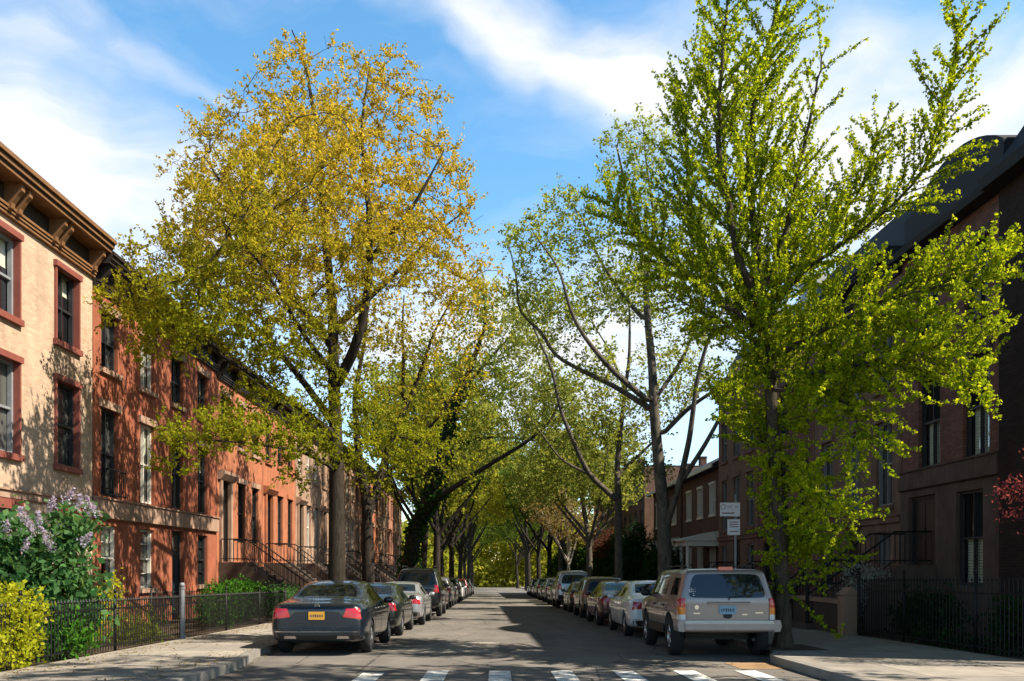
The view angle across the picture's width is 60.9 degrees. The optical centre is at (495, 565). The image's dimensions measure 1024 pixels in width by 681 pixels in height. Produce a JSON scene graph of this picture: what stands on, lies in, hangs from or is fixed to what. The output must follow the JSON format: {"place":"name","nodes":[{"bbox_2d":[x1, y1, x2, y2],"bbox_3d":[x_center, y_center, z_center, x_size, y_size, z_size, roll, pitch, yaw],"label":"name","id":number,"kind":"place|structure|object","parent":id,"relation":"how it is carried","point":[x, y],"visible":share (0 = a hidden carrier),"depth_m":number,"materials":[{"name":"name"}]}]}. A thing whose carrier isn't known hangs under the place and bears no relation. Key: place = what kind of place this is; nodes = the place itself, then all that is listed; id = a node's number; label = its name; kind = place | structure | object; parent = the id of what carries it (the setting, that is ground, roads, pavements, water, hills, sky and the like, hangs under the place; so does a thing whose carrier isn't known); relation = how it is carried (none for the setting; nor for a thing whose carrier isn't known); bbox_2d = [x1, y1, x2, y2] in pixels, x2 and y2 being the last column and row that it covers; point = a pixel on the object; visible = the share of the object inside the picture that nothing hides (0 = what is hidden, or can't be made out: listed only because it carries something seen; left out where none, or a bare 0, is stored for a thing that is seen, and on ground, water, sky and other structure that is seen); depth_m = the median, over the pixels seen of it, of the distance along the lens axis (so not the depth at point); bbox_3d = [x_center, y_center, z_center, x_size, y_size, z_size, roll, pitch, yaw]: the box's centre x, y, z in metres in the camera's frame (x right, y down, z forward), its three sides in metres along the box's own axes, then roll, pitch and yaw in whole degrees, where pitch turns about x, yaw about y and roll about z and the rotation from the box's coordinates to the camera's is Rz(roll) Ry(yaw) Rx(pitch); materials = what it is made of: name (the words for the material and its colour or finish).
{"place":"outdoors","nodes":[
{"label":"outdoors","id":0,"kind":"place"},
{"bbox_2d":[2,615,271,671],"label":"front garden","id":1,"kind":"object","parent":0,"point":[149,643],"depth_m":20.59,"materials":[{"name":"plant"}]},
{"bbox_2d":[0,579,55,671],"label":"golden shrub","id":2,"kind":"object","parent":1,"relation":"on","point":[23,643],"visible":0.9,"depth_m":13.07,"materials":[{"name":"yellow plant"}]},
{"bbox_2d":[0,487,125,655],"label":"lilac bush","id":3,"kind":"object","parent":1,"relation":"on","point":[29,554],"visible":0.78,"depth_m":15.61,"materials":[{"name":"green plant"}]},
{"bbox_2d":[16,599,112,661],"bbox_3d":[-7.322,1.090,14.817,1.564,1.072,1.893,0,0,0],"label":"fern clump","id":4,"kind":"object","parent":1,"relation":"on","point":[86,633],"visible":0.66,"depth_m":14.73,"materials":[{"name":"green plant"}]},
{"bbox_2d":[0,588,179,668],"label":"iron fence","id":5,"kind":"object","parent":1,"relation":"on","point":[115,643],"visible":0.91,"depth_m":16.35,"materials":[{"name":"black metal"}]},
{"bbox_2d":[79,568,132,643],"bbox_3d":[-8.350,0.831,18.451,0.922,1.720,1.429,0,0,8],"label":"golden shrub","id":6,"kind":"object","parent":1,"relation":"on","point":[110,595],"visible":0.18,"depth_m":18.59,"materials":[{"name":"yellow plant"}]},
{"bbox_2d":[87,590,179,645],"bbox_3d":[-7.670,1.117,18.707,2.155,1.258,2.439,0,0,35],"label":"grass clump","id":7,"kind":"object","parent":1,"relation":"on","point":[150,623],"visible":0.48,"depth_m":18.45,"materials":[{"name":"green plant"}]},
{"bbox_2d":[192,573,277,627],"bbox_3d":[-7.981,1.024,26.901,1.609,1.611,6.319,0,0,0],"label":"clipped hedge","id":8,"kind":"object","parent":1,"relation":"on","point":[241,587],"visible":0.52,"depth_m":25.83,"materials":[{"name":"green plant"}]},
{"bbox_2d":[185,585,286,635],"bbox_3d":[-7.200,1.196,25.000,0.076,1.316,10.048,0,0,0],"label":"iron fence","id":9,"kind":"object","parent":1,"relation":"on","point":[246,598],"visible":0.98,"depth_m":23.29,"materials":[{"name":"black metal"}]},
{"bbox_2d":[320,440,388,581],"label":"row house","id":10,"kind":"structure","parent":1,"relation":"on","point":[324,503],"depth_m":56.30,"materials":[{"name":"beige paint"}]},
{"bbox_2d":[0,622,276,680],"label":"sidewalk","id":11,"kind":"structure","parent":0,"point":[132,666],"depth_m":14.42,"materials":[{"name":"grey concrete"}]},
{"bbox_2d":[0,623,276,680],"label":"fallen leaves","id":12,"kind":"object","parent":11,"relation":"on","point":[159,650],"visible":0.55,"depth_m":15.39,"materials":[{"name":"plant"}]},
{"bbox_2d":[342,355,522,567],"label":"street tree","id":13,"kind":"object","parent":11,"relation":"on","point":[373,375],"visible":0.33,"depth_m":59.87,"materials":[{"name":"green plant"}]},
{"bbox_2d":[361,343,522,572],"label":"street tree","id":14,"kind":"object","parent":11,"relation":"on","point":[436,525],"visible":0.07,"depth_m":70.40,"materials":[{"name":"green plant"}]},
{"bbox_2d":[377,450,508,576],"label":"street tree","id":15,"kind":"object","parent":11,"relation":"on","point":[445,542],"visible":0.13,"depth_m":81.63,"materials":[{"name":"green plant"}]},
{"bbox_2d":[402,461,506,577],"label":"street tree","id":16,"kind":"object","parent":11,"relation":"on","point":[480,508],"visible":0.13,"depth_m":96.59,"materials":[{"name":"green plant"}]},
{"bbox_2d":[442,522,496,588],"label":"street tree","id":17,"kind":"object","parent":11,"relation":"on","point":[487,534],"visible":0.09,"depth_m":171.31,"materials":[{"name":"green plant"}]},
{"bbox_2d":[439,463,506,577],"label":"street tree","id":18,"kind":"object","parent":11,"relation":"on","point":[459,547],"visible":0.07,"depth_m":111.89,"materials":[{"name":"green plant"}]},
{"bbox_2d":[380,273,581,580],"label":"leaning tree","id":19,"kind":"object","parent":11,"relation":"on","point":[433,495],"visible":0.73,"depth_m":50.64,"materials":[{"name":"green plant"}]},
{"bbox_2d":[443,453,523,579],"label":"street tree","id":20,"kind":"object","parent":11,"relation":"on","point":[469,546],"visible":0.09,"depth_m":131.65,"materials":[{"name":"green plant"}]},
{"bbox_2d":[0,0,1023,560],"label":"sky","id":21,"kind":"structure","parent":0,"point":[91,91],"materials":[{"name":"blue"}]},
{"bbox_2d":[206,587,827,680],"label":"road","id":22,"kind":"structure","parent":0,"point":[527,651],"depth_m":17.24,"materials":[{"name":"grey asphalt"}]},
{"bbox_2d":[272,580,392,651],"bbox_3d":[-3.435,1.045,19.197,2.213,1.470,4.902,0,-1,0],"label":"parked car","id":23,"kind":"object","parent":22,"relation":"on","point":[333,611],"visible":1,"depth_m":16.89,"materials":[{"name":"black paint"}]},
{"bbox_2d":[367,582,415,634],"bbox_3d":[-3.355,1.169,24.651,2.127,1.413,4.710,0,-1,0],"label":"parked car","id":24,"kind":"object","parent":22,"relation":"on","point":[401,610],"visible":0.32,"depth_m":23.55,"materials":[{"name":"silver metal"}]},
{"bbox_2d":[385,581,434,624],"bbox_3d":[-3.245,1.255,30.399,2.170,1.442,4.806,0,-1,0],"label":"parked car","id":25,"kind":"object","parent":22,"relation":"on","point":[422,608],"visible":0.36,"depth_m":29.18,"materials":[{"name":"silver metal"}]},
{"bbox_2d":[397,566,448,615],"bbox_3d":[-3.145,1.051,37.482,2.276,2.097,4.738,0,-1,0],"label":"parked car","id":26,"kind":"object","parent":22,"relation":"on","point":[429,579],"visible":0.54,"depth_m":35.30,"materials":[{"name":"black paint"}]},
{"bbox_2d":[401,641,498,653],"bbox_3d":[-0.900,1.780,19.100,2.000,0.063,3.600,0,0,0],"label":"road patch","id":27,"kind":"object","parent":22,"relation":"on","point":[456,647],"visible":1,"depth_m":18.72,"materials":[{"name":"asphalt"}]},
{"bbox_2d":[352,671,784,680],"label":"crosswalk","id":28,"kind":"structure","parent":22,"relation":"on","point":[558,676],"depth_m":13.18,"materials":[{"name":"paint"}]},
{"bbox_2d":[550,569,587,607],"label":"parked car","id":29,"kind":"object","parent":22,"relation":"on","point":[565,579],"visible":0.46,"depth_m":46.33,"materials":[{"name":"grey paint"}]},
{"bbox_2d":[571,575,620,617],"bbox_3d":[4.255,1.223,35.959,2.166,1.700,4.508,0,-1,0],"label":"parked car","id":30,"kind":"object","parent":22,"relation":"on","point":[589,584],"visible":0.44,"depth_m":34.22,"materials":[{"name":"brown paint"}]},
{"bbox_2d":[585,580,628,624],"bbox_3d":[4.225,1.234,30.000,2.170,1.470,4.806,0,-1,0],"label":"parked car","id":31,"kind":"object","parent":22,"relation":"on","point":[597,605],"visible":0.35,"depth_m":28.80,"materials":[{"name":"silver metal"}]},
{"bbox_2d":[607,580,664,635],"bbox_3d":[4.305,1.136,24.400,2.170,1.470,4.806,0,-1,0],"label":"parked car","id":32,"kind":"object","parent":22,"relation":"on","point":[625,606],"visible":0.43,"depth_m":23.23,"materials":[{"name":"silver metal"}]},
{"bbox_2d":[641,565,781,654],"bbox_3d":[4.335,0.883,18.343,2.256,1.764,4.553,0,-1,0],"label":"parked car","id":33,"kind":"object","parent":22,"relation":"on","point":[722,605],"visible":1,"depth_m":16.32,"materials":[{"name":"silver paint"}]},
{"bbox_2d":[521,586,1023,680],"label":"sidewalk","id":34,"kind":"structure","parent":0,"point":[876,659],"depth_m":14.42,"materials":[{"name":"grey concrete"}]},
{"bbox_2d":[483,523,532,588],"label":"street tree","id":35,"kind":"object","parent":34,"relation":"on","point":[499,538],"visible":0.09,"depth_m":173.23,"materials":[{"name":"green plant"}]},
{"bbox_2d":[482,455,558,590],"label":"street tree","id":36,"kind":"object","parent":34,"relation":"on","point":[526,543],"visible":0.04,"depth_m":129.77,"materials":[{"name":"green plant"}]},
{"bbox_2d":[494,494,548,589],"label":"street tree","id":37,"kind":"object","parent":34,"relation":"on","point":[513,536],"visible":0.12,"depth_m":148.32,"materials":[{"name":"green plant"}]},
{"bbox_2d":[481,456,572,577],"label":"street tree","id":38,"kind":"object","parent":34,"relation":"on","point":[537,550],"visible":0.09,"depth_m":110.89,"materials":[{"name":"green plant"}]},
{"bbox_2d":[493,433,590,577],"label":"street tree","id":39,"kind":"object","parent":34,"relation":"on","point":[550,539],"visible":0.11,"depth_m":94.21,"materials":[{"name":"green plant"}]},
{"bbox_2d":[504,431,613,571],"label":"street tree","id":40,"kind":"object","parent":34,"relation":"on","point":[562,543],"visible":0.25,"depth_m":80.15,"materials":[{"name":"green plant"}]},
{"bbox_2d":[521,485,604,569],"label":"street tree","id":41,"kind":"object","parent":34,"relation":"on","point":[567,533],"visible":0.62,"depth_m":69.91,"materials":[{"name":"green plant"}]},
{"bbox_2d":[509,370,652,576],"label":"street tree","id":42,"kind":"object","parent":34,"relation":"on","point":[603,457],"visible":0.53,"depth_m":56.40,"materials":[{"name":"green plant"}]},
{"bbox_2d":[582,520,629,573],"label":"street tree","id":43,"kind":"object","parent":34,"relation":"on","point":[603,544],"visible":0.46,"depth_m":65.98,"materials":[{"name":"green plant"}]},
{"bbox_2d":[720,494,739,568],"bbox_3d":[6.025,-0.046,22.391,0.510,3.600,0.078,0,0,0],"label":"parking sign","id":44,"kind":"object","parent":34,"relation":"on","point":[731,509],"visible":0.96,"depth_m":22.36,"materials":[{"name":"grey metal"}]},
{"bbox_2d":[745,644,826,649],"bbox_3d":[5.750,1.610,17.300,1.200,0.028,1.600,0,0,0],"label":"tree pit","id":45,"kind":"object","parent":34,"relation":"on","point":[798,647],"visible":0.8,"depth_m":16.92,"materials":[{"name":"soil"}]},
{"bbox_2d":[579,0,1023,647],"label":"ginkgo tree","id":46,"kind":"object","parent":45,"relation":"on","point":[765,284],"visible":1,"depth_m":16.18,"materials":[{"name":"green plant"}]},
{"bbox_2d":[861,630,1023,659],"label":"front garden","id":47,"kind":"object","parent":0,"point":[955,648],"depth_m":19.38,"materials":[{"name":"plant"}]},
{"bbox_2d":[572,521,614,576],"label":"evergreen tree","id":48,"kind":"object","parent":47,"relation":"on","point":[594,561],"visible":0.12,"depth_m":69.63,"materials":[{"name":"green plant"}]},
{"bbox_2d":[602,515,657,580],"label":"evergreen tree","id":49,"kind":"object","parent":47,"relation":"on","point":[633,551],"visible":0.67,"depth_m":55.50,"materials":[{"name":"green plant"}]},
{"bbox_2d":[631,540,693,580],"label":"evergreen tree","id":50,"kind":"object","parent":47,"relation":"on","point":[652,569],"visible":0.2,"depth_m":49.28,"materials":[{"name":"green plant"}]},
{"bbox_2d":[628,456,707,574],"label":"row house","id":51,"kind":"structure","parent":47,"relation":"on","point":[642,511],"depth_m":70.02,"materials":[{"name":"brown brick"}]},
{"bbox_2d":[642,458,718,568],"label":"porch house","id":52,"kind":"structure","parent":47,"relation":"on","point":[676,523],"depth_m":59.64,"materials":[{"name":"brick"}]},
{"bbox_2d":[671,459,718,568],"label":"porch house","id":53,"kind":"structure","parent":47,"relation":"on","point":[699,542],"depth_m":51.14,"materials":[{"name":"brick"}]},
{"bbox_2d":[704,349,757,569],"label":"row house","id":54,"kind":"structure","parent":47,"relation":"on","point":[734,470],"depth_m":43.39,"materials":[{"name":"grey brick"}]},
{"bbox_2d":[742,269,836,596],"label":"row house","id":55,"kind":"structure","parent":47,"relation":"on","point":[763,545],"depth_m":35.41,"materials":[{"name":"brick"}]},
{"bbox_2d":[773,195,921,619],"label":"row house","id":56,"kind":"structure","parent":47,"relation":"on","point":[892,233],"depth_m":27.83,"materials":[{"name":"brown brick"}]},
{"bbox_2d":[843,427,861,515],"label":"window","id":57,"kind":"structure","parent":56,"relation":"in","point":[857,483],"depth_m":29.47,"materials":[{"name":"black glass"}]},
{"bbox_2d":[871,411,893,511],"bbox_3d":[12.062,-3.190,26.910,0.325,2.960,1.380,0,0,0],"label":"window","id":58,"kind":"structure","parent":56,"relation":"in","point":[885,480],"depth_m":27.20,"materials":[{"name":"black glass"}]},
{"bbox_2d":[839,557,889,632],"bbox_3d":[9.472,0.766,22.283,1.289,1.982,0.869,0,0,17],"label":"flowering bush","id":59,"kind":"object","parent":47,"relation":"on","point":[869,576],"visible":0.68,"depth_m":22.29,"materials":[{"name":"green plant"}]},
{"bbox_2d":[884,580,978,642],"bbox_3d":[9.736,1.007,19.614,1.854,1.406,3.090,0,0,0],"label":"garden shrub","id":60,"kind":"object","parent":47,"relation":"on","point":[944,611],"visible":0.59,"depth_m":19.11,"materials":[{"name":"green plant"}]},
{"bbox_2d":[857,568,1023,657],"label":"iron fence","id":61,"kind":"object","parent":47,"relation":"on","point":[904,591],"visible":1,"depth_m":17.29,"materials":[{"name":"black metal"}]},
{"bbox_2d":[972,587,1021,655],"bbox_3d":[9.614,1.011,15.284,1.902,1.266,2.684,0,0,0],"label":"garden shrub","id":62,"kind":"object","parent":47,"relation":"on","point":[1011,621],"visible":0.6,"depth_m":15.69,"materials":[{"name":"green plant"}]},
{"bbox_2d":[978,126,1023,636],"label":"row house","id":63,"kind":"structure","parent":47,"relation":"on","point":[1004,176],"depth_m":20.01,"materials":[{"name":"brick"}]},
{"bbox_2d":[985,449,1023,534],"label":"japanese maple","id":64,"kind":"object","parent":47,"relation":"on","point":[1009,494],"visible":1,"depth_m":13.88,"materials":[{"name":"red plant"}]},
{"bbox_3d":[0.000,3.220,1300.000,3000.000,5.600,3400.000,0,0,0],"label":"ground","id":65,"kind":"structure","parent":0,"visible":0},
{"bbox_2d":[0,141,116,631],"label":"brick house","id":66,"kind":"structure","parent":65,"relation":"on","point":[56,245],"depth_m":21.16,"materials":[{"name":"beige paint"}]},
{"bbox_2d":[0,219,24,326],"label":"window","id":67,"kind":"structure","parent":66,"relation":"in","point":[14,239],"depth_m":19.99,"materials":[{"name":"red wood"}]},
{"bbox_2d":[0,348,24,461],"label":"window","id":68,"kind":"structure","parent":66,"relation":"in","point":[11,363],"depth_m":19.99,"materials":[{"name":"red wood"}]},
{"bbox_2d":[53,259,82,356],"bbox_3d":[-11.335,-6.585,22.350,0.870,2.110,1.750,0,0,0],"label":"window","id":69,"kind":"structure","parent":66,"relation":"in","point":[63,274],"depth_m":22.67,"materials":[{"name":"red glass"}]},
{"bbox_2d":[53,373,82,474],"bbox_3d":[-11.063,-3.610,22.350,0.325,2.400,1.390,0,0,0],"label":"window","id":70,"kind":"structure","parent":66,"relation":"in","point":[67,391],"depth_m":22.73,"materials":[{"name":"black glass"}]},
{"bbox_2d":[92,251,229,627],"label":"row house","id":71,"kind":"structure","parent":65,"relation":"on","point":[162,532],"depth_m":27.84,"materials":[{"name":"red brick"}]},
{"bbox_2d":[99,398,121,497],"bbox_3d":[-11.078,-3.320,24.850,0.295,2.700,1.360,0,0,0],"label":"window","id":72,"kind":"structure","parent":71,"relation":"in","point":[107,417],"depth_m":25.13,"materials":[{"name":"black glass"}]},
{"bbox_2d":[99,301,122,380],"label":"window","id":73,"kind":"structure","parent":71,"relation":"in","point":[107,334],"depth_m":25.13,"materials":[{"name":"black glass"}]},
{"bbox_2d":[100,525,122,595],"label":"window","id":74,"kind":"structure","parent":71,"relation":"in","point":[104,542],"depth_m":25.26,"materials":[{"name":"grey glass"}]},
{"bbox_2d":[139,415,157,503],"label":"window","id":75,"kind":"structure","parent":71,"relation":"in","point":[145,420],"depth_m":27.72,"materials":[{"name":"white glass"}]},
{"bbox_2d":[139,328,158,398],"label":"window","id":76,"kind":"structure","parent":71,"relation":"in","point":[147,390],"depth_m":27.85,"materials":[{"name":"grey glass"}]},
{"bbox_2d":[139,529,158,592],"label":"window","id":77,"kind":"structure","parent":71,"relation":"in","point":[145,534],"depth_m":27.93,"materials":[{"name":"white glass"}]},
{"bbox_2d":[172,531,179,618],"bbox_3d":[-11.155,0.350,30.200,0.130,3.100,1.100,0,0,0],"label":"door","id":78,"kind":"structure","parent":71,"relation":"in","point":[175,535],"depth_m":30.47,"materials":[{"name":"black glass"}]},
{"bbox_2d":[171,429,184,508],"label":"window","id":79,"kind":"structure","parent":71,"relation":"in","point":[175,476],"depth_m":30.62,"materials":[{"name":"black glass"}]},
{"bbox_2d":[170,348,186,412],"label":"window","id":80,"kind":"structure","parent":71,"relation":"in","point":[175,364],"depth_m":30.52,"materials":[{"name":"black glass"}]},
{"bbox_2d":[197,535,207,588],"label":"window","id":81,"kind":"structure","parent":71,"relation":"in","point":[201,539],"depth_m":33.14,"materials":[{"name":"black glass"}]},
{"bbox_2d":[163,642,298,680],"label":"kerb","id":82,"kind":"structure","parent":65,"relation":"on","point":[245,658],"depth_m":13.83,"materials":[{"name":"concrete"}]},
{"bbox_2d":[216,353,314,614],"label":"row house","id":83,"kind":"structure","parent":65,"relation":"on","point":[239,544],"depth_m":36.21,"materials":[{"name":"orange paint"}]},
{"bbox_2d":[262,396,327,590],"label":"row house","id":84,"kind":"structure","parent":65,"relation":"on","point":[278,519],"depth_m":43.02,"materials":[{"name":"orange paint"}]},
{"bbox_2d":[295,417,361,580],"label":"row house","id":85,"kind":"structure","parent":65,"relation":"on","point":[307,525],"depth_m":50.49,"materials":[{"name":"paint"}]},
{"bbox_2d":[343,454,396,581],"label":"row house","id":86,"kind":"structure","parent":65,"relation":"on","point":[349,501],"depth_m":65.47,"materials":[{"name":"brick"}]},
{"bbox_2d":[355,462,399,581],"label":"row house","id":87,"kind":"structure","parent":65,"relation":"on","point":[358,526],"depth_m":69.90,"materials":[{"name":"paint"}]},
{"bbox_2d":[368,469,397,579],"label":"row house","id":88,"kind":"structure","parent":65,"relation":"on","point":[375,526],"depth_m":79.07,"materials":[{"name":"orange paint"}]},
{"bbox_2d":[378,480,399,573],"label":"row house","id":89,"kind":"structure","parent":65,"relation":"on","point":[382,527],"depth_m":84.78,"materials":[{"name":"beige paint"}]},
{"bbox_2d":[387,484,401,566],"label":"row house","id":90,"kind":"structure","parent":65,"relation":"on","point":[391,529],"depth_m":91.45,"materials":[{"name":"paint"}]},
{"bbox_2d":[395,491,418,565],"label":"row house","id":91,"kind":"structure","parent":65,"relation":"on","point":[398,527],"depth_m":99.01,"materials":[{"name":"paint"}]},
{"bbox_2d":[402,505,593,586],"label":"wood","id":92,"kind":"object","parent":65,"relation":"on","point":[488,571],"visible":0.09,"depth_m":212.09,"materials":[{"name":"green plant"}]},
{"bbox_2d":[520,587,875,680],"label":"kerb","id":93,"kind":"structure","parent":65,"relation":"on","point":[818,671],"depth_m":13.69,"materials":[{"name":"concrete"}]},
{"bbox_2d":[790,587,861,634],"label":"garden wall","id":94,"kind":"structure","parent":65,"relation":"on","point":[840,610],"depth_m":22.11,"materials":[{"name":"stone"}]},
{"bbox_2d":[791,135,1016,635],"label":"row house","id":95,"kind":"structure","parent":65,"relation":"on","point":[948,474],"depth_m":23.01,"materials":[{"name":"brick"}]},
{"bbox_2d":[912,494,934,564],"bbox_3d":[12.105,-1.000,24.440,0.130,1.940,1.520,0,0,0],"label":"door","id":96,"kind":"structure","parent":95,"relation":"in","point":[923,507],"depth_m":24.61,"materials":[{"name":"brown wood"}]},
{"bbox_2d":[914,363,939,467],"bbox_3d":[12.275,-4.065,24.100,0.690,2.850,1.800,0,0,0],"label":"window","id":97,"kind":"structure","parent":95,"relation":"in","point":[935,423],"depth_m":24.50,"materials":[{"name":"black glass"}]},
{"bbox_2d":[960,489,982,585],"bbox_3d":[12.310,-0.705,21.975,0.520,2.610,1.850,0,0,0],"label":"window","id":98,"kind":"structure","parent":95,"relation":"in","point":[977,547],"depth_m":22.40,"materials":[{"name":"black glass"}]},
{"bbox_2d":[957,338,992,456],"bbox_3d":[12.275,-4.065,21.760,0.690,2.850,1.800,0,0,0],"label":"window","id":99,"kind":"structure","parent":95,"relation":"in","point":[983,416],"depth_m":21.96,"materials":[{"name":"black glass"}]},
{"bbox_2d":[958,222,991,328],"bbox_3d":[12.062,-7.215,21.750,0.325,2.210,1.380,0,0,0],"label":"window","id":100,"kind":"structure","parent":95,"relation":"in","point":[982,297],"depth_m":21.76,"materials":[{"name":"black glass"}]},
{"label":"tree pit","id":101,"kind":"structure","parent":0,"visible":0},
{"bbox_2d":[83,28,496,579],"bbox_3d":[-6.055,-7.838,26.734,12.387,19.517,17.290,0,0,0],"label":"oak tree","id":102,"kind":"object","parent":101,"relation":"on","point":[250,227],"visible":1,"depth_m":25.03,"materials":[{"name":"yellow plant"}]},
{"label":"tree pit","id":103,"kind":"structure","parent":0,"visible":0},
{"bbox_2d":[296,231,514,581],"bbox_3d":[-3.707,-5.939,36.410,9.423,15.995,4.672,0,0,0],"label":"oak tree","id":104,"kind":"object","parent":103,"relation":"on","point":[368,502],"visible":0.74,"depth_m":36.40,"materials":[{"name":"green plant"}]},
{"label":"tree pit","id":105,"kind":"structure","parent":0,"visible":0},
{"bbox_2d":[496,99,755,576],"bbox_3d":[4.521,-7.338,30.862,9.206,18.594,4.232,0,0,8],"label":"plane tree","id":106,"kind":"object","parent":105,"relation":"on","point":[665,510],"visible":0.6,"depth_m":30.66,"materials":[{"name":"green plant"}]},
{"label":"tree pit","id":107,"kind":"structure","parent":0,"visible":0},
{"bbox_2d":[496,260,716,580],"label":"plane tree","id":108,"kind":"object","parent":107,"relation":"on","point":[617,472],"visible":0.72,"depth_m":42.78,"materials":[{"name":"green plant"}]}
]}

